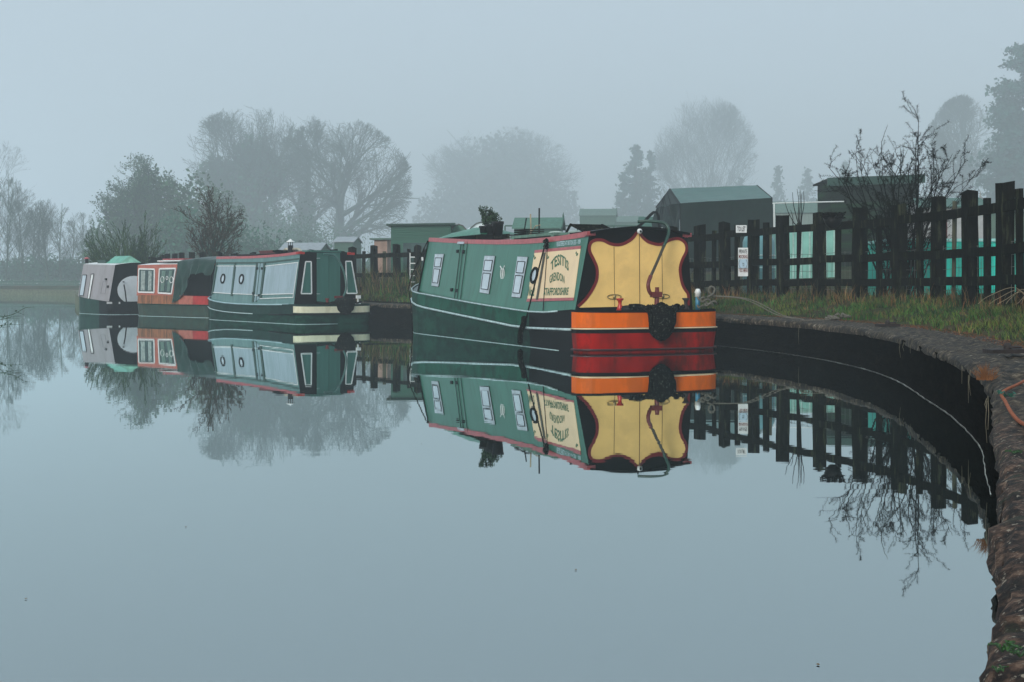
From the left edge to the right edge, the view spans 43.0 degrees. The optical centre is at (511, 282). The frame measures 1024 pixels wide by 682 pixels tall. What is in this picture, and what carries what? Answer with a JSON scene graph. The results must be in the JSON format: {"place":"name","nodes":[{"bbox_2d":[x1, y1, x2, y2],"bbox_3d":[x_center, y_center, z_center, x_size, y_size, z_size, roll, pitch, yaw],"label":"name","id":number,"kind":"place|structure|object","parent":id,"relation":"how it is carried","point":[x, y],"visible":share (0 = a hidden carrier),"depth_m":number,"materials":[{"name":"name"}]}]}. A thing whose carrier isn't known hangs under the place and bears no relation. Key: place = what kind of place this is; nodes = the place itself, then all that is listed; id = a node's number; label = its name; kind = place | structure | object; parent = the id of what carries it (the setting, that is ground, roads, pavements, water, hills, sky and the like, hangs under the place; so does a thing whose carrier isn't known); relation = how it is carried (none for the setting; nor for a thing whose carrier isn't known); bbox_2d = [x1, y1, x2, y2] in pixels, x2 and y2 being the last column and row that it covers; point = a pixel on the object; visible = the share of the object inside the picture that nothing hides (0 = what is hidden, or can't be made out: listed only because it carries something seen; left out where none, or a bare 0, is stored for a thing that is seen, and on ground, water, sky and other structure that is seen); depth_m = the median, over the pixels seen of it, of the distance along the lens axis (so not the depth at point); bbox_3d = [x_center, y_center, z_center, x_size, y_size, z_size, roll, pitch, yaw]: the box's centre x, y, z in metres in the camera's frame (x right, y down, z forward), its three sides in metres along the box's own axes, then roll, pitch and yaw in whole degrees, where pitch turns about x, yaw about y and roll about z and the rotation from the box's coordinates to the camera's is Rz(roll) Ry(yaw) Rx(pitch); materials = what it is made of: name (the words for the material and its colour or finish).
{"place":"outdoors","nodes":[
{"label":"outdoors","id":0,"kind":"place"},
{"bbox_2d":[0,289,78,296],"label":"path edge","id":1,"kind":"object","parent":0,"point":[76,292],"visible":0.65,"depth_m":102.08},
{"bbox_2d":[0,295,997,681],"bbox_3d":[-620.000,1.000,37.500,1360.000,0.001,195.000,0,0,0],"label":"water","id":2,"kind":"structure","parent":0,"point":[186,499],"depth_m":5.66,"materials":[{"name":"liquid"}]},
{"bbox_2d":[78,262,148,314],"bbox_3d":[-12.761,0.302,42.250,2.066,1.995,3.205,0,0,-40],"label":"narrowboat","id":3,"kind":"object","parent":2,"relation":"on","point":[107,288],"visible":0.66,"depth_m":41.27,"materials":[{"name":"black paint"}]},
{"bbox_2d":[79,275,86,295],"bbox_3d":[-14.082,0.084,42.657,0.139,0.707,0.398,0,0,-40],"label":"window","id":4,"kind":"structure","parent":3,"relation":"in","point":[83,281],"depth_m":42.65,"materials":[{"name":"white glass"}]},
{"bbox_2d":[107,256,140,262],"bbox_3d":[-12.561,-0.745,42.022,0.750,0.240,1.200,0,0,-40],"label":"roof tent","id":5,"kind":"object","parent":3,"relation":"on","point":[123,259],"visible":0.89,"depth_m":41.65,"materials":[{"name":"fabric"}]},
{"bbox_2d":[117,276,137,301],"bbox_3d":[-12.022,0.231,41.352,1.098,0.900,0.012,0,0,-40],"label":"door panel","id":6,"kind":"structure","parent":3,"relation":"in","point":[130,282],"depth_m":41.25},
{"bbox_2d":[137,262,215,317],"bbox_3d":[-9.513,0.292,38.950,4.189,2.015,1.996,0,0,41],"label":"narrowboat","id":7,"kind":"object","parent":2,"relation":"on","point":[155,286],"visible":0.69,"depth_m":38.36,"materials":[{"name":"paint"}]},
{"bbox_2d":[138,268,154,292],"bbox_3d":[-11.030,-0.066,39.230,0.904,0.761,0.058,0,0,42],"label":"window","id":8,"kind":"structure","parent":7,"relation":"in","point":[146,276],"depth_m":39.24,"materials":[{"name":"white glass"}]},
{"bbox_2d":[158,268,175,293],"bbox_3d":[-10.224,-0.049,38.527,0.899,0.792,0.059,0,0,41],"label":"window","id":9,"kind":"structure","parent":7,"relation":"in","point":[166,276],"depth_m":38.55,"materials":[{"name":"white glass"}]},
{"bbox_2d":[172,256,223,301],"bbox_3d":[-8.545,-0.097,38.106,1.870,1.362,2.148,0,0,41],"label":"tarpaulin","id":10,"kind":"object","parent":7,"relation":"on","point":[186,268],"visible":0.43,"depth_m":37.63,"materials":[{"name":"fabric"}]},
{"bbox_2d":[208,250,370,323],"bbox_3d":[-6.116,0.247,34.135,2.108,2.105,6.488,0,0,-37],"label":"narrowboat","id":11,"kind":"object","parent":2,"relation":"on","point":[310,287],"visible":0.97,"depth_m":32.34,"materials":[{"name":"green paint"}]},
{"bbox_2d":[317,253,339,301],"bbox_3d":[-4.543,-0.131,32.206,0.652,1.230,0.020,0,0,-37],"label":"stern door","id":12,"kind":"structure","parent":11,"relation":"in","point":[328,267],"depth_m":32.18,"materials":[{"name":"teal paint"}]},
{"bbox_2d":[408,220,716,352],"bbox_3d":[0.220,0.168,23.225,2.480,2.265,10.250,0,0,-22],"label":"narrowboat","id":13,"kind":"object","parent":2,"relation":"on","point":[619,290],"visible":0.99,"depth_m":19.68,"materials":[{"name":"green paint"}]},
{"bbox_2d":[431,254,443,286],"bbox_3d":[-1.472,-0.245,25.459,0.148,0.654,0.604,0,0,-22],"label":"window","id":14,"kind":"structure","parent":13,"relation":"in","point":[438,259],"depth_m":25.38,"materials":[{"name":"glass"}]},
{"bbox_2d":[440,227,517,237],"bbox_3d":[-0.660,-0.978,25.173,0.850,0.178,2.750,0,0,-22],"label":"folded sheet","id":15,"kind":"object","parent":13,"relation":"on","point":[472,231],"visible":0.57,"depth_m":24.70,"materials":[{"name":"fabric"}]},
{"bbox_2d":[480,256,495,293],"bbox_3d":[-0.441,-0.142,22.810,0.154,0.682,0.572,0,0,-22],"label":"window","id":16,"kind":"structure","parent":13,"relation":"in","point":[488,265],"depth_m":22.75,"materials":[{"name":"glass"}]},
{"bbox_2d":[475,233,509,239],"bbox_3d":[-0.367,-0.837,23.747,0.320,0.090,0.960,0,0,-22],"label":"planter tray","id":17,"kind":"object","parent":13,"relation":"on","point":[488,236],"visible":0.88,"depth_m":23.46,"materials":[{"name":"plastic"}]},
{"bbox_2d":[478,205,493,234],"bbox_3d":[-0.466,-1.141,23.973,0.329,0.607,0.378,0,0,-22],"label":"plant pot","id":18,"kind":"object","parent":17,"relation":"on","point":[484,213],"visible":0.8,"depth_m":23.90,"materials":[{"name":"black plastic"}]},
{"bbox_2d":[485,211,501,233],"bbox_3d":[-0.336,-1.082,23.741,0.289,0.488,0.303,0,0,43],"label":"plant pot","id":19,"kind":"object","parent":17,"relation":"on","point":[493,217],"visible":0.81,"depth_m":23.70,"materials":[{"name":"black plastic"}]},
{"bbox_2d":[492,221,503,235],"bbox_3d":[-0.256,-0.973,23.468,0.220,0.270,0.217,0,0,-22],"label":"plant pot","id":20,"kind":"object","parent":17,"relation":"on","point":[497,226],"visible":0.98,"depth_m":23.39,"materials":[{"name":"black plastic"}]},
{"bbox_2d":[511,256,527,297],"bbox_3d":[0.117,-0.096,21.384,0.155,0.688,0.460,0,0,-22],"label":"window","id":21,"kind":"structure","parent":13,"relation":"in","point":[521,265],"depth_m":21.33,"materials":[{"name":"glass"}]},
{"bbox_2d":[514,208,543,235],"bbox_3d":[0.337,-1.023,22.573,0.340,0.509,0.780,0,0,-22],"label":"tool basket","id":22,"kind":"object","parent":13,"relation":"on","point":[524,231],"visible":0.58,"depth_m":22.46,"materials":[{"name":"black plastic"}]},
{"bbox_2d":[510,232,567,238],"bbox_3d":[0.434,-0.763,21.518,0.240,0.075,1.900,0,0,-22],"label":"gangplank","id":23,"kind":"object","parent":13,"relation":"on","point":[541,235],"visible":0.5,"depth_m":21.22,"materials":[{"name":"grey wood"}]},
{"bbox_2d":[565,223,609,233],"bbox_3d":[1.296,-0.866,21.245,0.600,0.217,0.913,0,0,-22],"label":"folded chair","id":24,"kind":"object","parent":13,"relation":"on","point":[584,227],"visible":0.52,"depth_m":21.23,"materials":[{"name":"metal"}]},
{"bbox_2d":[694,289,700,309],"bbox_3d":[2.798,0.247,19.580,0.100,0.315,0.100,0,0,-22],"label":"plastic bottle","id":25,"kind":"object","parent":13,"relation":"on","point":[697,292],"visible":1,"depth_m":19.55,"materials":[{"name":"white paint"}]},
{"bbox_2d":[716,345,990,493],"bbox_3d":[3.045,0.996,15.436,2.114,0.001,18.593,0,0,-2],"label":"water edge scum","id":26,"kind":"object","parent":2,"relation":"on","point":[940,408],"visible":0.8,"depth_m":9.13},
{"bbox_2d":[0,290,1002,622],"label":"canal wall","id":27,"kind":"structure","parent":0,"point":[940,384],"depth_m":14.55,"materials":[{"name":"stone"}]},
{"bbox_2d":[362,302,1023,681],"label":"path edge coping","id":28,"kind":"object","parent":27,"relation":"on","point":[1006,534],"visible":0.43,"depth_m":4.52,"materials":[{"name":"stone"}]},
{"bbox_2d":[697,286,850,320],"bbox_3d":[3.709,0.283,18.595,0.596,0.482,2.584,0,0,-34],"label":"mooring rope","id":29,"kind":"object","parent":28,"relation":"on","point":[828,317],"visible":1,"depth_m":19.02,"materials":[{"name":"fabric"}]},
{"bbox_2d":[718,313,1022,345],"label":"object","id":30,"kind":"object","parent":28,"relation":"on","point":[974,336],"visible":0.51,"depth_m":14.29,"materials":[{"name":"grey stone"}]},
{"bbox_2d":[875,320,899,326],"bbox_3d":[4.489,0.484,15.540,0.260,0.075,0.140,0,0,-11],"label":"mooring ring","id":31,"kind":"object","parent":28,"relation":"on","point":[887,323],"visible":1,"depth_m":15.48,"materials":[{"name":"metal"}]},
{"bbox_2d":[970,363,1001,380],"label":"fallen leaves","id":32,"kind":"object","parent":28,"relation":"on","point":[984,375],"visible":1,"depth_m":7.34,"materials":[{"name":"plant"}]},
{"bbox_2d":[982,343,1023,353],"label":"mooring ring","id":33,"kind":"object","parent":28,"relation":"on","point":[1008,348],"visible":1,"depth_m":9.60,"materials":[{"name":"metal"}]},
{"bbox_2d":[988,640,1021,651],"bbox_3d":[0.706,0.522,1.862,0.042,0.016,0.042,0,0,0],"label":"weed","id":34,"kind":"object","parent":28,"relation":"on","point":[1008,645],"visible":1,"depth_m":1.87,"materials":[{"name":"green plant"}]},
{"bbox_2d":[1000,380,1023,425],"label":"orange rope","id":35,"kind":"object","parent":28,"relation":"on","point":[1014,416],"visible":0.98,"depth_m":5.37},
{"bbox_2d":[1006,644,1023,656],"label":"weed","id":36,"kind":"object","parent":28,"relation":"on","point":[1015,652],"visible":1,"depth_m":1.84,"materials":[{"name":"green plant"}]},
{"bbox_2d":[798,333,988,438],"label":"hanging roots","id":37,"kind":"object","parent":27,"relation":"hanging from","point":[968,394],"visible":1,"depth_m":6.90,"materials":[{"name":"plant"}]},
{"bbox_2d":[0,266,1023,347],"bbox_3d":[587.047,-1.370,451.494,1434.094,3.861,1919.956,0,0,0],"label":"ground","id":38,"kind":"structure","parent":0,"point":[846,272],"depth_m":20.40,"materials":[{"name":"plant"}]},
{"bbox_2d":[0,174,37,280],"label":"bare sapling","id":39,"kind":"object","parent":38,"relation":"on","point":[8,239],"visible":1,"depth_m":165.24,"materials":[{"name":"grey plant"}]},
{"bbox_2d":[0,141,39,259],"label":"bare sapling","id":40,"kind":"object","parent":38,"relation":"on","point":[4,156],"visible":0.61,"depth_m":241.17,"materials":[{"name":"grey plant"}]},
{"bbox_2d":[0,210,39,263],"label":"bare sapling","id":41,"kind":"object","parent":38,"relation":"on","point":[25,254],"visible":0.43,"depth_m":179.85,"materials":[{"name":"grey plant"}]},
{"bbox_2d":[3,195,48,280],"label":"bare sapling","id":42,"kind":"object","parent":38,"relation":"on","point":[21,251],"visible":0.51,"depth_m":171.97,"materials":[{"name":"grey plant"}]},
{"bbox_2d":[11,201,52,261],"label":"bare sapling","id":43,"kind":"object","parent":38,"relation":"on","point":[34,233],"visible":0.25,"depth_m":187.73,"materials":[{"name":"grey plant"}]},
{"bbox_2d":[16,212,58,259],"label":"bare sapling","id":44,"kind":"object","parent":38,"relation":"on","point":[39,238],"visible":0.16,"depth_m":186.03,"materials":[{"name":"grey plant"}]},
{"bbox_2d":[0,258,75,280],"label":"shrub","id":45,"kind":"object","parent":38,"relation":"on","point":[2,270],"visible":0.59,"depth_m":178.83,"materials":[{"name":"grey plant"}]},
{"bbox_2d":[22,198,63,280],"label":"bare sapling","id":46,"kind":"object","parent":38,"relation":"on","point":[43,234],"visible":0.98,"depth_m":167.87,"materials":[{"name":"grey plant"}]},
{"bbox_2d":[0,252,86,280],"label":"shrub","id":47,"kind":"object","parent":38,"relation":"on","point":[54,264],"visible":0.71,"depth_m":178.87,"materials":[{"name":"grey plant"}]},
{"bbox_2d":[35,260,83,280],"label":"shrub","id":48,"kind":"object","parent":38,"relation":"on","point":[76,277],"visible":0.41,"depth_m":178.69,"materials":[{"name":"grey plant"}]},
{"bbox_2d":[42,207,82,280],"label":"bare sapling","id":49,"kind":"object","parent":38,"relation":"on","point":[59,242],"visible":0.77,"depth_m":178.63,"materials":[{"name":"grey plant"}]},
{"bbox_2d":[54,219,88,260],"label":"bare sapling","id":50,"kind":"object","parent":38,"relation":"on","point":[71,231],"visible":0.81,"depth_m":183.79,"materials":[{"name":"grey plant"}]},
{"bbox_2d":[64,212,95,261],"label":"bare sapling","id":51,"kind":"object","parent":38,"relation":"on","point":[82,220],"visible":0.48,"depth_m":188.14,"materials":[{"name":"grey plant"}]},
{"bbox_2d":[83,210,166,262],"bbox_3d":[-15.419,-1.015,52.047,3.163,3.756,2.992,0,0,0],"label":"osier bush","id":52,"kind":"object","parent":38,"relation":"on","point":[140,254],"visible":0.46,"depth_m":51.46,"materials":[{"name":"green plant"}]},
{"bbox_2d":[76,152,252,271],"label":"bushy tree","id":53,"kind":"object","parent":38,"relation":"on","point":[139,199],"visible":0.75,"depth_m":156.49,"materials":[{"name":"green plant"}]},
{"bbox_2d":[155,202,253,258],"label":"thicket","id":54,"kind":"object","parent":38,"relation":"on","point":[177,242],"visible":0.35,"depth_m":131.44,"materials":[{"name":"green plant"}]},
{"bbox_2d":[171,185,245,257],"bbox_3d":[-11.361,-1.610,50.169,2.696,4.371,2.670,0,0,19],"label":"thorn tree","id":55,"kind":"object","parent":38,"relation":"on","point":[212,250],"visible":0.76,"depth_m":49.96,"materials":[{"name":"black plant"}]},
{"bbox_2d":[165,220,288,258],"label":"thicket","id":56,"kind":"object","parent":38,"relation":"on","point":[256,245],"visible":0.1,"depth_m":139.62,"materials":[{"name":"grey plant"}]},
{"bbox_2d":[181,105,314,250],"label":"ivy clad tree","id":57,"kind":"object","parent":38,"relation":"on","point":[248,179],"visible":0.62,"depth_m":298.11,"materials":[{"name":"grey plant"}]},
{"bbox_2d":[232,193,335,249],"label":"thicket","id":58,"kind":"object","parent":38,"relation":"on","point":[305,233],"visible":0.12,"depth_m":214.60,"materials":[{"name":"grey plant"}]},
{"bbox_2d":[279,243,329,251],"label":"garden shed","id":59,"kind":"structure","parent":38,"relation":"on","point":[313,246],"depth_m":68.49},
{"bbox_2d":[282,116,342,242],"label":"ivy clad tree","id":60,"kind":"object","parent":38,"relation":"on","point":[302,199],"visible":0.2,"depth_m":312.56,"materials":[{"name":"grey plant"}]},
{"bbox_2d":[263,220,380,261],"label":"thicket","id":61,"kind":"object","parent":38,"relation":"on","point":[298,224],"visible":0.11,"depth_m":219.70,"materials":[{"name":"grey plant"}]},
{"bbox_2d":[271,118,418,242],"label":"oak tree","id":62,"kind":"object","parent":38,"relation":"on","point":[354,163],"visible":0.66,"depth_m":288.79,"materials":[{"name":"grey plant"}]},
{"bbox_2d":[333,237,362,278],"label":"garden shed","id":63,"kind":"structure","parent":38,"relation":"on","point":[343,243],"depth_m":76.30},
{"bbox_2d":[369,238,390,284],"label":"garden shed","id":64,"kind":"structure","parent":38,"relation":"on","point":[383,244],"depth_m":47.01,"materials":[{"name":"wood"}]},
{"bbox_2d":[356,289,411,301],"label":"grass","id":65,"kind":"structure","parent":38,"relation":"on","point":[385,296],"depth_m":35.08,"materials":[{"name":"plant"}]},
{"bbox_2d":[386,223,455,285],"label":"garden shed","id":66,"kind":"structure","parent":38,"relation":"on","point":[405,237],"depth_m":44.00,"materials":[{"name":"green paint"}]},
{"bbox_2d":[403,243,426,270],"bbox_3d":[-3.239,-0.875,43.983,0.880,0.950,0.026,0,0,0],"label":"window","id":67,"kind":"structure","parent":66,"relation":"in","point":[406,246],"depth_m":43.97,"materials":[{"name":"glass"}]},
{"bbox_2d":[452,224,466,232],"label":"polytunnel","id":68,"kind":"structure","parent":38,"relation":"on","point":[458,227],"depth_m":45.10,"materials":[{"name":"plastic"}]},
{"bbox_2d":[405,126,584,232],"bbox_3d":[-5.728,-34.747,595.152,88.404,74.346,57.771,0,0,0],"label":"oak","id":69,"kind":"object","parent":38,"relation":"on","point":[502,179],"visible":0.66,"depth_m":585.01,"materials":[{"name":"grey plant"}]},
{"bbox_2d":[356,260,692,295],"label":"dry grass","id":70,"kind":"structure","parent":38,"relation":"on","point":[374,287],"depth_m":36.34,"materials":[{"name":"plant"}]},
{"bbox_2d":[512,213,565,232],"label":"garden shed","id":71,"kind":"structure","parent":38,"relation":"on","point":[549,224],"depth_m":50.26,"materials":[{"name":"green wood"}]},
{"bbox_2d":[504,225,636,230],"bbox_3d":[3.023,-1.848,60.000,6.762,1.635,0.070,0,0,0],"label":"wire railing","id":72,"kind":"object","parent":38,"relation":"on","point":[613,226],"visible":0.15,"depth_m":59.98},
{"bbox_2d":[148,181,1023,308],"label":"timber fence","id":73,"kind":"object","parent":38,"relation":"on","point":[1007,207],"visible":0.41,"depth_m":20.44,"materials":[{"name":"wood"}]},
{"bbox_2d":[736,225,746,232],"bbox_3d":[3.983,-0.934,22.583,0.187,0.130,0.018,0,0,0],"label":"to let sign","id":74,"kind":"object","parent":73,"relation":"attached to","point":[741,228],"visible":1,"depth_m":22.58,"materials":[{"name":"white paint"}]},
{"bbox_2d":[738,248,747,275],"bbox_3d":[4.014,-0.361,22.582,0.170,0.496,0.020,0,0,0],"label":"mooring sign","id":75,"kind":"object","parent":73,"relation":"attached to","point":[742,261],"visible":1,"depth_m":22.58,"materials":[{"name":"white paint"}]},
{"bbox_2d":[820,211,845,228],"bbox_3d":[5.010,-0.981,20.299,0.392,0.269,0.408,0,0,0],"label":"flower basket","id":76,"kind":"object","parent":73,"relation":"on","point":[832,220],"visible":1,"depth_m":20.20,"materials":[{"name":"black plastic"}]},
{"bbox_2d":[579,208,617,227],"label":"garden shed","id":77,"kind":"structure","parent":38,"relation":"on","point":[599,216],"depth_m":135.11,"materials":[{"name":"wood"}]},
{"bbox_2d":[613,172,636,215],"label":"conifer","id":78,"kind":"object","parent":38,"relation":"on","point":[622,203],"visible":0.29,"depth_m":375.55,"materials":[{"name":"grey plant"}]},
{"bbox_2d":[616,216,643,227],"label":"garden shed","id":79,"kind":"structure","parent":38,"relation":"on","point":[626,220],"depth_m":150.21,"materials":[{"name":"wood"}]},
{"bbox_2d":[612,144,657,216],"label":"conifer","id":80,"kind":"object","parent":38,"relation":"on","point":[638,181],"visible":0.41,"depth_m":381.62,"materials":[{"name":"grey plant"}]},
{"bbox_2d":[639,211,660,227],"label":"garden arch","id":81,"kind":"structure","parent":38,"relation":"on","point":[650,215],"depth_m":30.97,"materials":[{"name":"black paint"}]},
{"bbox_2d":[639,149,664,213],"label":"conifer","id":82,"kind":"object","parent":38,"relation":"on","point":[651,162],"visible":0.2,"depth_m":395.26,"materials":[{"name":"grey plant"}]},
{"bbox_2d":[653,91,758,198],"bbox_3d":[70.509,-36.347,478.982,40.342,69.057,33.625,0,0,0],"label":"birch tree","id":83,"kind":"object","parent":38,"relation":"on","point":[664,167],"visible":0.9,"depth_m":474.14,"materials":[{"name":"grey plant"}]},
{"bbox_2d":[652,185,772,268],"bbox_3d":[7.467,-2.073,48.281,4.140,3.149,4.640,0,0,0],"label":"shed","id":84,"kind":"object","parent":38,"relation":"on","point":[687,209],"visible":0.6,"depth_m":46.03,"materials":[{"name":"black paint"}]},
{"bbox_2d":[743,236,775,291],"bbox_3d":[5.086,-0.374,26.800,0.690,1.249,0.690,0,0,0],"label":"water tank","id":85,"kind":"object","parent":38,"relation":"on","point":[761,253],"visible":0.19,"depth_m":26.59,"materials":[{"name":"teal plastic"}]},
{"bbox_2d":[769,235,771,290],"bbox_3d":[5.041,-0.375,25.500,0.100,1.250,0.080,0,0,0],"label":"garden stake","id":86,"kind":"object","parent":38,"relation":"on","point":[770,257],"depth_m":25.46,"materials":[{"name":"wood"}]},
{"bbox_2d":[771,165,787,201],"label":"conifer","id":87,"kind":"object","parent":38,"relation":"on","point":[776,182],"visible":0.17,"depth_m":448.32,"materials":[{"name":"grey plant"}]},
{"bbox_2d":[785,191,803,272],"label":"bare twigs","id":88,"kind":"object","parent":38,"relation":"on","point":[799,219],"visible":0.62,"depth_m":23.39,"materials":[{"name":"plant"}]},
{"bbox_2d":[773,199,817,226],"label":"garden shed","id":89,"kind":"structure","parent":38,"relation":"on","point":[810,209],"depth_m":88.11,"materials":[{"name":"wood"}]},
{"bbox_2d":[772,230,834,278],"bbox_3d":[8.238,-0.699,36.883,1.397,1.798,1.835,0,0,0],"label":"greenhouse","id":90,"kind":"object","parent":38,"relation":"on","point":[807,243],"visible":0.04,"depth_m":36.00,"materials":[{"name":"teal glass"}]},
{"bbox_2d":[798,166,817,201],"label":"conifer","id":91,"kind":"object","parent":38,"relation":"on","point":[807,183],"visible":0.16,"depth_m":454.79,"materials":[{"name":"grey plant"}]},
{"bbox_2d":[772,201,843,226],"bbox_3d":[9.166,-1.445,40.194,2.336,2.198,0.043,0,0,-10],"label":"white awning pole","id":92,"kind":"object","parent":38,"relation":"on","point":[795,202],"visible":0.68,"depth_m":40.06,"materials":[{"name":"metal"}]},
{"bbox_2d":[837,160,854,176],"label":"conifer","id":93,"kind":"object","parent":38,"relation":"on","point":[845,164],"visible":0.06,"depth_m":435.28,"materials":[{"name":"grey plant"}]},
{"bbox_2d":[813,174,924,266],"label":"tall shed","id":94,"kind":"structure","parent":38,"relation":"on","point":[846,234],"depth_m":45.03,"materials":[{"name":"green paint"}]},
{"bbox_2d":[815,91,991,294],"bbox_3d":[6.420,-1.443,21.266,3.115,3.459,1.553,0,0,0],"label":"hawthorn bush","id":95,"kind":"object","parent":38,"relation":"on","point":[886,232],"visible":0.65,"depth_m":21.14,"materials":[{"name":"plant"}]},
{"bbox_2d":[868,238,1015,295],"bbox_3d":[7.876,-0.229,22.507,3.112,1.018,1.660,0,0,3],"label":"container","id":96,"kind":"object","parent":38,"relation":"on","point":[948,271],"visible":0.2,"depth_m":21.74,"materials":[{"name":"teal paint"}]},
{"bbox_2d":[907,192,982,238],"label":"garden shed","id":97,"kind":"structure","parent":38,"relation":"on","point":[980,217],"depth_m":40.02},
{"bbox_2d":[921,94,998,197],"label":"misty tree","id":98,"kind":"object","parent":38,"relation":"on","point":[963,115],"visible":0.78,"depth_m":366.42,"materials":[{"name":"grey plant"}]},
{"bbox_2d":[991,213,995,238],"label":"garden shed","id":99,"kind":"structure","parent":38,"relation":"on","point":[993,225],"depth_m":43.57,"materials":[{"name":"wood"}]},
{"bbox_2d":[964,42,1023,202],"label":"conifer","id":100,"kind":"object","parent":38,"relation":"on","point":[1010,119],"visible":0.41,"depth_m":272.84,"materials":[{"name":"grey plant"}]},
{"bbox_2d":[978,287,1023,303],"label":"dry stems","id":101,"kind":"object","parent":38,"relation":"on","point":[1005,294],"visible":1,"depth_m":15.28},
{"bbox_2d":[982,96,1023,193],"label":"conifer","id":102,"kind":"object","parent":38,"relation":"on","point":[1007,155],"visible":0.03,"depth_m":279.49,"materials":[{"name":"green plant"}]},
{"bbox_2d":[0,0,1023,280],"label":"sky","id":103,"kind":"structure","parent":0,"point":[86,86],"materials":[{"name":"grey"}]},
{"bbox_2d":[691,291,1023,340],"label":"grass","id":104,"kind":"structure","parent":0,"point":[925,318],"depth_m":17.79,"materials":[{"name":"plant"}]},
{"bbox_2d":[691,281,1023,313],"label":"dry grass","id":105,"kind":"structure","parent":0,"point":[887,293],"depth_m":20.20,"materials":[{"name":"plant"}]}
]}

